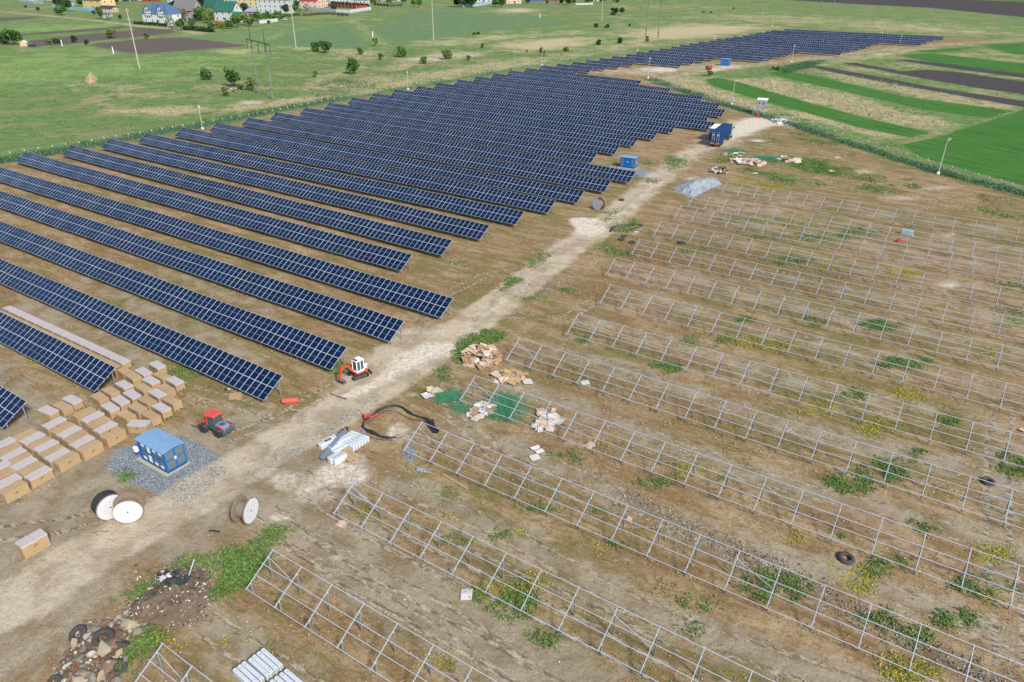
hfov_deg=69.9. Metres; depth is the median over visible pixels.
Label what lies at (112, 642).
rubble block
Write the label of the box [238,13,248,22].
tree
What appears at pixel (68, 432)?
panel carton
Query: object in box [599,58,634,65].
solar table
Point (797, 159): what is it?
cardboard heap
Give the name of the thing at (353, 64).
shrub
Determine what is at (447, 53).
shrub
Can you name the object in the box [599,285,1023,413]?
panel rack
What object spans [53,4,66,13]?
tree
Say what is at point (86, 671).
rubble block
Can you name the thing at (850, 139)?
fence
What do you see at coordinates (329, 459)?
concrete block
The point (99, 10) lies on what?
tree
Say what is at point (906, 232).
equipment crate
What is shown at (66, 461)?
panel carton
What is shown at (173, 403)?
panel carton
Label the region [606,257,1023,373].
panel rack
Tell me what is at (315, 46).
shrub
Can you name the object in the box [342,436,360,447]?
concrete slab
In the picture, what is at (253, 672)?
concrete beam
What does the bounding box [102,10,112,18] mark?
tree
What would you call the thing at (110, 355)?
panel carton
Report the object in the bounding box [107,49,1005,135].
straw grass
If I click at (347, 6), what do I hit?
board fence
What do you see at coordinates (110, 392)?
panel carton
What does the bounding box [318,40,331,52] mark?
shrub
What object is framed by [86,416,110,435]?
panel carton
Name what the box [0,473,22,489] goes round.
panel carton
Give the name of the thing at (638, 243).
panel rack
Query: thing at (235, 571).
weeds
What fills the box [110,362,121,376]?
panel carton
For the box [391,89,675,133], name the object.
solar table
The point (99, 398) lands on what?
panel carton
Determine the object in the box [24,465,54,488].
panel carton
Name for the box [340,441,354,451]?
concrete slab
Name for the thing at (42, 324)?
panel carton
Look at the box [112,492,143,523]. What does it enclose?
cable drum
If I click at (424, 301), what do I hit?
solar table
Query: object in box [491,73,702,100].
solar table
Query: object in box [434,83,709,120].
solar table
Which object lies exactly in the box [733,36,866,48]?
solar table
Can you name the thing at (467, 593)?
loose sheet
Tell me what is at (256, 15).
tree
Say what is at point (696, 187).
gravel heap
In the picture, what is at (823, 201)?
panel rack
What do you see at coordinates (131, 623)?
rubble block
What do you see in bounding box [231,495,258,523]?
cable drum
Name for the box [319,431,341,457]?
steel profile
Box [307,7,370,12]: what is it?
board fence
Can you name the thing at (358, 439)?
concrete slab
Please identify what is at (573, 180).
solar table
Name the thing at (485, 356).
cardboard heap
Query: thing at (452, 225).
solar table
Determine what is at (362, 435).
concrete slab
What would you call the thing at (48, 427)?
panel carton
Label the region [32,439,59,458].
panel carton
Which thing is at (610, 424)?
dry tufts
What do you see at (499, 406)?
plastic strapping
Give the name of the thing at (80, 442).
panel carton
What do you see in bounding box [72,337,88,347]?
panel carton
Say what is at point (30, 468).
panel carton
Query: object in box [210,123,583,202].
solar table
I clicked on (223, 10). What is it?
house
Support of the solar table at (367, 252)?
on the ground at (984, 38)
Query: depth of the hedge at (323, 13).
610.75 m
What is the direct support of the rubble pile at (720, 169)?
on the ground at (984, 38)
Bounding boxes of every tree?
[51,0,61,4]
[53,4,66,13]
[59,0,71,8]
[94,6,103,18]
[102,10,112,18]
[164,15,173,21]
[167,20,174,29]
[175,18,184,30]
[177,8,186,18]
[188,18,195,25]
[193,6,206,20]
[201,8,214,21]
[207,22,213,27]
[213,20,219,27]
[224,19,232,26]
[230,14,240,26]
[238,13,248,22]
[240,2,248,10]
[246,18,254,25]
[252,11,261,18]
[280,4,289,11]
[292,0,299,11]
[303,3,309,9]
[453,0,466,6]
[467,0,476,5]
[496,0,505,6]
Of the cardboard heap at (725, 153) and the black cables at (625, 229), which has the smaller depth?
the black cables at (625, 229)
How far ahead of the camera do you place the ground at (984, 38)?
86.11 m
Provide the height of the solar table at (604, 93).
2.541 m
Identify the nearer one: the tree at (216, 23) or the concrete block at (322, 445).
the concrete block at (322, 445)
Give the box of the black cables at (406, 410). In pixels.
[362,405,438,438]
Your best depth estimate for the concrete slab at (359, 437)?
74.91 m
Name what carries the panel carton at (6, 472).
on the ground at (984, 38)
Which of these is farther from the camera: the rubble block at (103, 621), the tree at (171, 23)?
the tree at (171, 23)
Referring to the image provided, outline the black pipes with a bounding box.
[424,419,437,432]
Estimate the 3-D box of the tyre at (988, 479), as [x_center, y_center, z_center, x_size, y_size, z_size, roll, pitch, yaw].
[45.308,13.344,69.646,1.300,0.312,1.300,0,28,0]
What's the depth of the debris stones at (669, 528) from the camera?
58.89 m
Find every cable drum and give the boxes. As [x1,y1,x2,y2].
[89,488,118,519]
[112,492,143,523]
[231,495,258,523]
[592,197,604,210]
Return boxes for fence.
[0,27,768,162]
[18,0,42,3]
[69,7,108,10]
[259,18,277,23]
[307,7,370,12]
[328,4,367,8]
[330,1,368,6]
[373,3,402,6]
[463,1,491,6]
[521,1,560,4]
[576,3,592,4]
[654,76,1023,195]
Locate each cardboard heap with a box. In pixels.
[421,386,442,398]
[461,342,501,369]
[466,400,496,421]
[490,368,527,385]
[531,408,564,431]
[723,152,744,155]
[730,157,766,165]
[771,118,787,124]
[775,155,801,162]
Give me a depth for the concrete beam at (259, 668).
50.74 m
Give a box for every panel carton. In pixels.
[0,437,15,449]
[0,442,22,461]
[0,447,26,461]
[0,460,10,471]
[0,467,15,479]
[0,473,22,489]
[0,479,30,503]
[2,305,16,313]
[8,451,32,465]
[10,309,25,317]
[10,456,37,472]
[12,428,37,443]
[14,528,50,558]
[16,460,44,480]
[19,313,33,321]
[19,431,45,449]
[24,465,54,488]
[26,436,51,456]
[27,317,42,325]
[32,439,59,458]
[36,321,51,329]
[37,405,59,420]
[38,443,63,463]
[41,416,67,435]
[44,447,70,469]
[45,325,60,333]
[50,422,74,440]
[52,400,74,417]
[52,450,81,472]
[54,329,69,338]
[56,425,81,445]
[61,339,71,344]
[62,394,83,411]
[63,333,79,342]
[63,430,88,448]
[69,434,94,451]
[70,343,81,348]
[71,406,95,425]
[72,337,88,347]
[76,439,104,460]
[79,348,91,353]
[80,410,104,428]
[82,342,98,352]
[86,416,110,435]
[90,352,101,358]
[90,391,109,407]
[92,346,108,356]
[93,420,117,439]
[100,357,112,363]
[100,402,119,419]
[101,386,120,401]
[101,427,127,447]
[102,351,119,360]
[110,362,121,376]
[111,395,130,410]
[112,356,131,367]
[115,379,134,393]
[116,366,131,380]
[116,409,136,425]
[123,389,141,403]
[124,371,141,385]
[127,402,147,419]
[127,419,152,433]
[134,367,152,378]
[134,383,152,395]
[137,395,156,409]
[141,375,160,388]
[141,410,162,427]
[148,360,167,372]
[148,388,166,402]
[151,402,172,419]
[152,370,170,384]
[157,383,176,396]
[162,395,182,411]
[165,376,185,391]
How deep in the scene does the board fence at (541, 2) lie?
766.32 m
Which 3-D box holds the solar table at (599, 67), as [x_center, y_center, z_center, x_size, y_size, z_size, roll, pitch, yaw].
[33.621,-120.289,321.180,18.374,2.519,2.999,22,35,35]
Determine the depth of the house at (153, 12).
530.72 m
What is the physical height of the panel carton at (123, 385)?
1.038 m
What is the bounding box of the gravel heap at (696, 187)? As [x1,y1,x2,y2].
[675,177,721,196]
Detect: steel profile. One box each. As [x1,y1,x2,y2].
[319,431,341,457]
[321,429,344,458]
[322,430,346,458]
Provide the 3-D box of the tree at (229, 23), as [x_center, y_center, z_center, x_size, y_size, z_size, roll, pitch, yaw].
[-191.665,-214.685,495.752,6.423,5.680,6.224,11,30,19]
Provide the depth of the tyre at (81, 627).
53.57 m
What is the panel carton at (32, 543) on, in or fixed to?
on the ground at (984, 38)
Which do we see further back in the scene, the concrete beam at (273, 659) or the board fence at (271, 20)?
the board fence at (271, 20)
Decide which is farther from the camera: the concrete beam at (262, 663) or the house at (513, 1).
the house at (513, 1)
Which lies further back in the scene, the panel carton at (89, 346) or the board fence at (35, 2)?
the board fence at (35, 2)
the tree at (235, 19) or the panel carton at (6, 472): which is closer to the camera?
the panel carton at (6, 472)
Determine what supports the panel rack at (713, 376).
on the ground at (984, 38)
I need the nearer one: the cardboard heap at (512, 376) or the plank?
the plank
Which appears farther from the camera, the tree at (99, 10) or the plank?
the tree at (99, 10)
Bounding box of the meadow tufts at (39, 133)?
[0,48,1022,189]
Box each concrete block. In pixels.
[318,438,332,449]
[322,434,336,441]
[327,451,341,463]
[329,443,341,453]
[331,445,343,453]
[332,452,346,464]
[337,435,349,443]
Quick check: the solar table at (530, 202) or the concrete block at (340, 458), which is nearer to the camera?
the concrete block at (340, 458)
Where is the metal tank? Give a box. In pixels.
[281,397,298,403]
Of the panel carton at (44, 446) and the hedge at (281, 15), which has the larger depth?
the hedge at (281, 15)
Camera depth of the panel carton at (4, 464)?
70.02 m
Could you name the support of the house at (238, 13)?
on the ground at (984, 38)
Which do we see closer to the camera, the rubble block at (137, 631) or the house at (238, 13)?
the rubble block at (137, 631)
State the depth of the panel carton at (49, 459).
71.16 m
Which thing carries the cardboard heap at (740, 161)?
on the ground at (984, 38)
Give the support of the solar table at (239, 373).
on the ground at (984, 38)
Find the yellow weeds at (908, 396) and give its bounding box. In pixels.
[20,174,1023,681]
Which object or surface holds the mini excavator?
on the ground at (984, 38)
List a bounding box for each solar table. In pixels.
[0,167,452,319]
[0,191,403,343]
[0,221,346,371]
[0,259,281,402]
[0,311,115,391]
[0,386,28,429]
[15,152,411,273]
[62,145,451,257]
[101,139,489,241]
[138,133,523,227]
[175,128,555,215]
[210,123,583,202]
[242,118,610,191]
[270,112,635,182]
[299,108,596,162]
[324,103,619,154]
[348,97,638,148]
[369,93,657,141]
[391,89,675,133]
[414,86,714,130]
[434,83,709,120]
[454,80,724,118]
[473,77,719,108]
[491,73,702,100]
[507,71,670,91]
[524,68,640,84]
[539,65,577,72]
[556,64,592,73]
[571,62,607,70]
[585,60,621,69]
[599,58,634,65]
[611,56,682,67]
[626,54,694,63]
[636,52,705,61]
[648,50,715,60]
[659,48,764,61]
[671,47,773,60]
[679,45,782,58]
[690,43,790,55]
[698,42,799,53]
[709,40,842,54]
[716,39,851,51]
[725,38,858,50]
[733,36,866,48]
[742,35,871,46]
[749,34,878,44]
[756,33,920,45]
[765,31,926,43]
[771,30,932,41]
[783,29,943,40]
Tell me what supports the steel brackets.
on the ground at (984, 38)
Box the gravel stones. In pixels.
[107,394,416,506]
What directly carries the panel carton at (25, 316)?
on the ground at (984, 38)
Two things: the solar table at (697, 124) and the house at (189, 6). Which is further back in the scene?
the house at (189, 6)
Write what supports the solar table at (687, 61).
on the ground at (984, 38)
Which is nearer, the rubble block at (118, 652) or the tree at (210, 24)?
the rubble block at (118, 652)
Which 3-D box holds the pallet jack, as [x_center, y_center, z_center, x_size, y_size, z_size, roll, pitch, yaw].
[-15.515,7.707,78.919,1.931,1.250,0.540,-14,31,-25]
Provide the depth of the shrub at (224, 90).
258.50 m
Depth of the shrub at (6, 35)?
400.57 m
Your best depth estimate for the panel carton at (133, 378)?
84.73 m
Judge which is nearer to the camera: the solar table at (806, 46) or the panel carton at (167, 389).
the panel carton at (167, 389)
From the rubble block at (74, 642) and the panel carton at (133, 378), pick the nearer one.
the rubble block at (74, 642)
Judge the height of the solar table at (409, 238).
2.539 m
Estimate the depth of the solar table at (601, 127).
218.73 m
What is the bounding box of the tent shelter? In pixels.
[20,40,27,45]
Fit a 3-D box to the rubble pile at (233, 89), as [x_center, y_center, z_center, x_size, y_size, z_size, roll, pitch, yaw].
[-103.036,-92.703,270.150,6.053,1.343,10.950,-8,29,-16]
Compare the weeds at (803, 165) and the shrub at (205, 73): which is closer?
the weeds at (803, 165)
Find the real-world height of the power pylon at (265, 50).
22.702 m
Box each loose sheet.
[334,520,348,527]
[461,588,472,599]
[513,386,523,390]
[522,379,532,383]
[529,454,540,460]
[530,445,544,453]
[580,380,589,384]
[583,441,595,449]
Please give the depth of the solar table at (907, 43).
424.12 m
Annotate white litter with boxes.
[4,128,1022,670]
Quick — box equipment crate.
[900,228,913,236]
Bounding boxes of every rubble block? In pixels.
[62,661,72,668]
[70,638,78,648]
[72,662,80,670]
[72,675,84,681]
[75,653,84,661]
[75,668,91,675]
[79,645,86,651]
[83,632,90,639]
[87,650,96,657]
[88,672,96,681]
[92,626,102,631]
[93,656,100,663]
[97,638,112,656]
[97,670,104,681]
[99,618,109,625]
[99,659,116,674]
[106,620,114,625]
[108,637,121,649]
[111,677,121,681]
[115,648,122,657]
[120,618,140,628]
[133,627,141,635]
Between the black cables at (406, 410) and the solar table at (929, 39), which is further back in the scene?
the solar table at (929, 39)
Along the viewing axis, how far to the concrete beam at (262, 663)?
50.94 m
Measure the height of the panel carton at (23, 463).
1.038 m
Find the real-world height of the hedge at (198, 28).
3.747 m
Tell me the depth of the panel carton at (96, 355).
89.14 m
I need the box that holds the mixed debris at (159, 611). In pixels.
[126,564,212,625]
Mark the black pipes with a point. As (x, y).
(433, 430)
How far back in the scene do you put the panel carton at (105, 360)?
88.04 m
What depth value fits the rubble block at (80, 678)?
50.00 m
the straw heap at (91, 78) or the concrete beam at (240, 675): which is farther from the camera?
the straw heap at (91, 78)
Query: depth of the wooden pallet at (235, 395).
82.75 m
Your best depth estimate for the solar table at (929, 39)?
444.97 m
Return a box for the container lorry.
[710,123,734,146]
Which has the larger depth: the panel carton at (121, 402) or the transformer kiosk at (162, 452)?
the panel carton at (121, 402)
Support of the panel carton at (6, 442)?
on the ground at (984, 38)
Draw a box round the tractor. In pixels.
[191,409,234,437]
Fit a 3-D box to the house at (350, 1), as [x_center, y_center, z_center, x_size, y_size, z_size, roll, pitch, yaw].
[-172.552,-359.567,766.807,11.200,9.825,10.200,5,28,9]
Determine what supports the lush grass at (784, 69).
on the ground at (984, 38)
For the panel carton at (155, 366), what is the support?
on the ground at (984, 38)
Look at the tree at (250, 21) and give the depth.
509.89 m
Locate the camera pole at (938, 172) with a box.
[937,138,950,173]
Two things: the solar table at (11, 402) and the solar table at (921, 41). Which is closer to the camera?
the solar table at (11, 402)
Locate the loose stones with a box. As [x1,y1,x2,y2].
[1,228,1023,681]
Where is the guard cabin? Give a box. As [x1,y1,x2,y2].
[752,98,768,113]
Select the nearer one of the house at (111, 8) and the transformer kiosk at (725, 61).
the transformer kiosk at (725, 61)
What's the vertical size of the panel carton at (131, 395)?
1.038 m
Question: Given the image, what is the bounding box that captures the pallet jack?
[358,409,377,418]
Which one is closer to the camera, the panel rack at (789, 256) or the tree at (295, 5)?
the panel rack at (789, 256)
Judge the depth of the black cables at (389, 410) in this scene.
78.59 m
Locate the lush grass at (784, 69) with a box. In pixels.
[0,60,1023,195]
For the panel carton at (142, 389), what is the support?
on the ground at (984, 38)
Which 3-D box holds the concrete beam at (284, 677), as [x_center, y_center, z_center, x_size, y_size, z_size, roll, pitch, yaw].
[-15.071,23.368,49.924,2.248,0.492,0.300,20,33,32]
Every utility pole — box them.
[126,8,139,68]
[290,6,295,47]
[431,0,433,40]
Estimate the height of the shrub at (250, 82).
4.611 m
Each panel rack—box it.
[135,642,212,681]
[245,549,496,681]
[333,479,774,681]
[404,422,1023,681]
[460,375,1023,610]
[505,337,1023,528]
[566,313,1023,466]
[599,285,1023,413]
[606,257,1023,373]
[632,239,1023,340]
[654,221,1023,311]
[675,205,1023,286]
[688,194,1023,266]
[706,179,1023,244]
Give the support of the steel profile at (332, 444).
on the concrete block at (336, 445)
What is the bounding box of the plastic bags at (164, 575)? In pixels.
[157,570,179,581]
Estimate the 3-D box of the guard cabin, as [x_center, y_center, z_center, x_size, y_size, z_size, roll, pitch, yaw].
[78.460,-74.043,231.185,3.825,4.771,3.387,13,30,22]
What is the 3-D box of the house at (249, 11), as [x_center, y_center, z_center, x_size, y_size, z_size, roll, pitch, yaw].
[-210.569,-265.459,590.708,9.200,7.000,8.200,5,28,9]
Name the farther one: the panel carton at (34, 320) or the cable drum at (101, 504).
the panel carton at (34, 320)
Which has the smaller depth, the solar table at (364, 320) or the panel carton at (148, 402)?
the panel carton at (148, 402)
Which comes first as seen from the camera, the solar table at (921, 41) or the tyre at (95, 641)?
the tyre at (95, 641)
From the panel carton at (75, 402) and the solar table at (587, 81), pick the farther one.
the solar table at (587, 81)
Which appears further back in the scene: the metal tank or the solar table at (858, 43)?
the solar table at (858, 43)
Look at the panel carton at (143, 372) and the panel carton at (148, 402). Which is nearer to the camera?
the panel carton at (148, 402)
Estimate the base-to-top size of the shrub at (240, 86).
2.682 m
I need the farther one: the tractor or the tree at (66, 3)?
the tree at (66, 3)
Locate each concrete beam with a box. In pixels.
[232,667,250,681]
[237,664,258,681]
[241,661,264,681]
[248,657,270,680]
[252,654,274,677]
[256,651,278,673]
[261,648,282,670]
[274,675,284,681]
[279,672,293,681]
[284,669,302,681]
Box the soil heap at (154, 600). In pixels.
[126,566,211,623]
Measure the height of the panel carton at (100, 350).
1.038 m
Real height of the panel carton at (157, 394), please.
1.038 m
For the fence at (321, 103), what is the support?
on the ground at (984, 38)
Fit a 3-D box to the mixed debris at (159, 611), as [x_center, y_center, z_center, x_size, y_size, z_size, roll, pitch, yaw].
[-26.703,19.265,56.959,8.727,1.334,6.281,0,28,0]
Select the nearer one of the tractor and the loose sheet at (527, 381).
the tractor
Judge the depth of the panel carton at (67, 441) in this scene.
73.99 m
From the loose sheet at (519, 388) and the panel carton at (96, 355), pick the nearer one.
the loose sheet at (519, 388)
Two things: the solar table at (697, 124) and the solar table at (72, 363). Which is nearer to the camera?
the solar table at (72, 363)
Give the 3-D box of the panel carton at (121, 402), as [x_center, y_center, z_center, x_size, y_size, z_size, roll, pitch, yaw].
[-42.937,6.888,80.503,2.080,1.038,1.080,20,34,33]
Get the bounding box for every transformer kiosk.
[132,427,190,476]
[618,154,639,169]
[719,58,730,65]
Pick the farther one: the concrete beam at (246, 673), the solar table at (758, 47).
the solar table at (758, 47)
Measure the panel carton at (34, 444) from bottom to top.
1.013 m
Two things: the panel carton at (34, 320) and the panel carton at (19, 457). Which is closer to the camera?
the panel carton at (19, 457)
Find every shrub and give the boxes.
[0,28,22,44]
[52,38,61,42]
[70,35,77,41]
[105,28,115,37]
[200,67,212,79]
[221,86,229,95]
[222,66,240,86]
[236,83,243,89]
[245,77,255,89]
[310,41,319,51]
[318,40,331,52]
[345,57,359,73]
[356,47,363,54]
[372,38,377,45]
[396,46,407,56]
[419,56,426,63]
[441,48,452,58]
[539,47,545,55]
[611,7,624,14]
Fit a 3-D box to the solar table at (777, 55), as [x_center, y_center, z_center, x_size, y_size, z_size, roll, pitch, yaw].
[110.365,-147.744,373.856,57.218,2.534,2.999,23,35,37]
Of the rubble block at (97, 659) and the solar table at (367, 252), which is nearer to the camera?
the rubble block at (97, 659)
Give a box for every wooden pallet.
[229,391,241,399]
[340,446,358,462]
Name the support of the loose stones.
on the ground at (984, 38)
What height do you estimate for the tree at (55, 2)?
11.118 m
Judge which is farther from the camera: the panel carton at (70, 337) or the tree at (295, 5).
the tree at (295, 5)
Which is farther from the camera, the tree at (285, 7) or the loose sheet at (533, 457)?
the tree at (285, 7)
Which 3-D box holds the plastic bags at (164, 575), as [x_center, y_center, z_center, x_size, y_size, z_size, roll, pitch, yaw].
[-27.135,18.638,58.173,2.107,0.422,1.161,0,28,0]
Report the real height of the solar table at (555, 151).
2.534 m
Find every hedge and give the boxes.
[133,21,167,26]
[182,26,214,31]
[262,13,299,17]
[302,12,348,15]
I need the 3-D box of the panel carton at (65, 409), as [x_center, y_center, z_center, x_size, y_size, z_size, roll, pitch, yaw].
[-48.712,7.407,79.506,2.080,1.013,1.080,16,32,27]
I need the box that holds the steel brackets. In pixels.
[416,467,430,472]
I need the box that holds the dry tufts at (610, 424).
[0,210,1023,681]
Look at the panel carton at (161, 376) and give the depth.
84.94 m
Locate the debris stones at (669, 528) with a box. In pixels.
[1,248,1012,681]
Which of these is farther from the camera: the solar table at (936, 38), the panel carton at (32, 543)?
the solar table at (936, 38)
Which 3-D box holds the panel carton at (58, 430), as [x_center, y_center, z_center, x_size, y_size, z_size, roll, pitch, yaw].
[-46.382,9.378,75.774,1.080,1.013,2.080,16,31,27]
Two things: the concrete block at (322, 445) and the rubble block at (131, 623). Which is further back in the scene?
the concrete block at (322, 445)
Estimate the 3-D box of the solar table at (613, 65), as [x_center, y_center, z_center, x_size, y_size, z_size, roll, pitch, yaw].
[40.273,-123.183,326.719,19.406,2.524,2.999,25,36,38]
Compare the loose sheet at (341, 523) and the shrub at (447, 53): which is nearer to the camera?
the loose sheet at (341, 523)
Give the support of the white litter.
on the ground at (984, 38)
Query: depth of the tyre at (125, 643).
52.43 m
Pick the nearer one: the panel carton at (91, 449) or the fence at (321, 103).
the panel carton at (91, 449)
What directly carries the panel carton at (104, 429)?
on the ground at (984, 38)
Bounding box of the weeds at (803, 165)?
[465,132,1023,331]
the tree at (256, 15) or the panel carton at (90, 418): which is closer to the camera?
the panel carton at (90, 418)
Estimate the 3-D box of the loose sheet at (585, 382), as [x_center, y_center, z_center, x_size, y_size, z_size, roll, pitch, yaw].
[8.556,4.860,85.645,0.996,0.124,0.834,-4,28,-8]
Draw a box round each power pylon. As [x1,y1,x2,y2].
[246,25,272,98]
[645,0,665,37]
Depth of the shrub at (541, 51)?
363.88 m
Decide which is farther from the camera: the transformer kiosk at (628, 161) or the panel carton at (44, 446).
the transformer kiosk at (628, 161)
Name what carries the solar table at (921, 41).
on the ground at (984, 38)
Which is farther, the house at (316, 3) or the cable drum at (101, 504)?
the house at (316, 3)
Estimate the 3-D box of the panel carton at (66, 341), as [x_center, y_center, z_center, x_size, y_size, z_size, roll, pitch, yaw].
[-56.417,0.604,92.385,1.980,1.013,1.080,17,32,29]
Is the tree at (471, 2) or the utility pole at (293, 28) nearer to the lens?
the utility pole at (293, 28)
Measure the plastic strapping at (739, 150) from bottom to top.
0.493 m
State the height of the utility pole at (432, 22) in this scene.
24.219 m
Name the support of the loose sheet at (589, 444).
on the ground at (984, 38)
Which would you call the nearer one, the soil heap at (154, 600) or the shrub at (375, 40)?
the soil heap at (154, 600)
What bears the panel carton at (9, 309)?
on the ground at (984, 38)
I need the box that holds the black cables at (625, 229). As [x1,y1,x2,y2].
[610,224,642,230]
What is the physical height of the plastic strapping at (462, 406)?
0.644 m
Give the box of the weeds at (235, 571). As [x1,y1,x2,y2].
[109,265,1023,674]
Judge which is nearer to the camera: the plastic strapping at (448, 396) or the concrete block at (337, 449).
the concrete block at (337, 449)
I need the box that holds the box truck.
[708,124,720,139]
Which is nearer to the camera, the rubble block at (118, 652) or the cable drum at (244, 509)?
the rubble block at (118, 652)
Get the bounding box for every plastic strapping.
[431,386,467,406]
[448,398,481,415]
[477,388,533,425]
[723,147,750,153]
[751,154,780,161]
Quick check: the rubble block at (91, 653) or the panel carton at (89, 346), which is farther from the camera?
the panel carton at (89, 346)
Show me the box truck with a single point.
(713, 127)
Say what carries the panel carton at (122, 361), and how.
on the ground at (984, 38)
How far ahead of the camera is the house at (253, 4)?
672.42 m
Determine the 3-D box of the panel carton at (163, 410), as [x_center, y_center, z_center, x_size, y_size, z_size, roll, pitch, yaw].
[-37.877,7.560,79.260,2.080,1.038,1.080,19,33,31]
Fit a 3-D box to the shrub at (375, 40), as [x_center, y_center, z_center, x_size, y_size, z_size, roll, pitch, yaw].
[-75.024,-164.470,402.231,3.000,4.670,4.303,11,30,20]
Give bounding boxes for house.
[82,0,115,7]
[99,5,118,11]
[141,3,181,22]
[173,0,204,20]
[202,0,225,9]
[212,1,242,20]
[230,12,245,21]
[237,0,257,8]
[243,7,256,16]
[257,0,296,12]
[299,0,323,7]
[341,0,353,2]
[355,0,369,4]
[475,0,491,2]
[505,0,520,3]
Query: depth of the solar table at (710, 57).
357.24 m
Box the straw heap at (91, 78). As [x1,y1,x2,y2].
[84,72,97,83]
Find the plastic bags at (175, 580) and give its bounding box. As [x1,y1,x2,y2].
[162,575,190,585]
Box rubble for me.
[52,617,142,681]
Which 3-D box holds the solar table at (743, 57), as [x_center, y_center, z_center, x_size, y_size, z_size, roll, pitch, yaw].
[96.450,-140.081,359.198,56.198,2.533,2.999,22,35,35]
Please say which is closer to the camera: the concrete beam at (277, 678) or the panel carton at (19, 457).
the concrete beam at (277, 678)
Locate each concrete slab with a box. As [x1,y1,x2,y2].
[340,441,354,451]
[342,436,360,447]
[344,434,363,445]
[344,439,357,449]
[347,432,366,443]
[350,430,368,442]
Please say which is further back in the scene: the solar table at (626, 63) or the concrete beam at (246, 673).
the solar table at (626, 63)
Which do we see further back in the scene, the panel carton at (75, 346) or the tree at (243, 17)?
the tree at (243, 17)
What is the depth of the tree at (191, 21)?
508.38 m
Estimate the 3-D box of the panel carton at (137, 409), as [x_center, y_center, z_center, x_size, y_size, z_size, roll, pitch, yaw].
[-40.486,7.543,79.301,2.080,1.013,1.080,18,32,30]
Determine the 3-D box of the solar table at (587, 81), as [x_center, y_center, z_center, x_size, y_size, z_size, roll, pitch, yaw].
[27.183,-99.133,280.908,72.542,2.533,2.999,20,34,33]
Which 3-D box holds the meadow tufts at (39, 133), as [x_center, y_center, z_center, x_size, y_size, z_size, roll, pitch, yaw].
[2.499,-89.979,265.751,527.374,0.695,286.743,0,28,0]
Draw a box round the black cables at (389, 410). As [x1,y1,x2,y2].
[364,410,419,439]
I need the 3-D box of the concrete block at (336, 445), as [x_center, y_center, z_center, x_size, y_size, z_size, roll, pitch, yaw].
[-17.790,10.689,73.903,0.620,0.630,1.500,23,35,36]
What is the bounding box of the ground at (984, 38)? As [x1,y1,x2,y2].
[0,0,1023,681]
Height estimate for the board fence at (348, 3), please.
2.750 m
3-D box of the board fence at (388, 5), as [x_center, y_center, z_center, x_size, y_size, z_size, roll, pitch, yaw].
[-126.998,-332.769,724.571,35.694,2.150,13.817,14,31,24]
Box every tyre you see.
[48,674,62,681]
[68,624,86,641]
[91,628,114,646]
[110,659,127,675]
[115,639,129,646]
[837,551,854,564]
[981,476,995,485]
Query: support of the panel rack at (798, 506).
on the ground at (984, 38)
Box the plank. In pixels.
[442,474,467,488]
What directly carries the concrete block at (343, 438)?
on the ground at (984, 38)
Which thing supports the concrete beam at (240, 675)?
on the ground at (984, 38)
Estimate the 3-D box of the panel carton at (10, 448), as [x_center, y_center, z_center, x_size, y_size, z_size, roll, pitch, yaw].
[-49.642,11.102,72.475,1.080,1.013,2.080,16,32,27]
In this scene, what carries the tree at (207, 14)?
on the ground at (984, 38)
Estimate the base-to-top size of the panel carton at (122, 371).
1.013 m
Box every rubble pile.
[226,87,240,91]
[709,165,728,173]
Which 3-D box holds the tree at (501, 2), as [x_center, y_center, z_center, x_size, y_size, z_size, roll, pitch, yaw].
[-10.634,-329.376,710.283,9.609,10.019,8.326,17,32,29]
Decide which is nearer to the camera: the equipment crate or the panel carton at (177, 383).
the panel carton at (177, 383)
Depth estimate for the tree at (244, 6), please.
603.05 m
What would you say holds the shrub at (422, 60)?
on the ground at (984, 38)
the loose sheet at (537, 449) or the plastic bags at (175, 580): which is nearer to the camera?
the plastic bags at (175, 580)
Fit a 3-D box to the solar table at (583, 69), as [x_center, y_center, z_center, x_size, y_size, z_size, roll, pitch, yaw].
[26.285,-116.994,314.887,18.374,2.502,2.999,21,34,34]
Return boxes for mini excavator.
[337,356,371,384]
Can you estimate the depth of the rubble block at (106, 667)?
50.78 m
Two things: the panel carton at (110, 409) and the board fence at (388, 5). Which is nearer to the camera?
the panel carton at (110, 409)
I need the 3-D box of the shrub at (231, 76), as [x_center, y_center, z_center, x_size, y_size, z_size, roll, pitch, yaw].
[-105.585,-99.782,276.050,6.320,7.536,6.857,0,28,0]
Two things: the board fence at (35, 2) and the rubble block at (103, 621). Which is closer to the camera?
the rubble block at (103, 621)
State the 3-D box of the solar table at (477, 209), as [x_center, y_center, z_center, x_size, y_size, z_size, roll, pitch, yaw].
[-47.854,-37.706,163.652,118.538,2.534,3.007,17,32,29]
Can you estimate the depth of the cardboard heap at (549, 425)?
78.22 m
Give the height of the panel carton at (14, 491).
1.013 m
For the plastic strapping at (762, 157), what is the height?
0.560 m

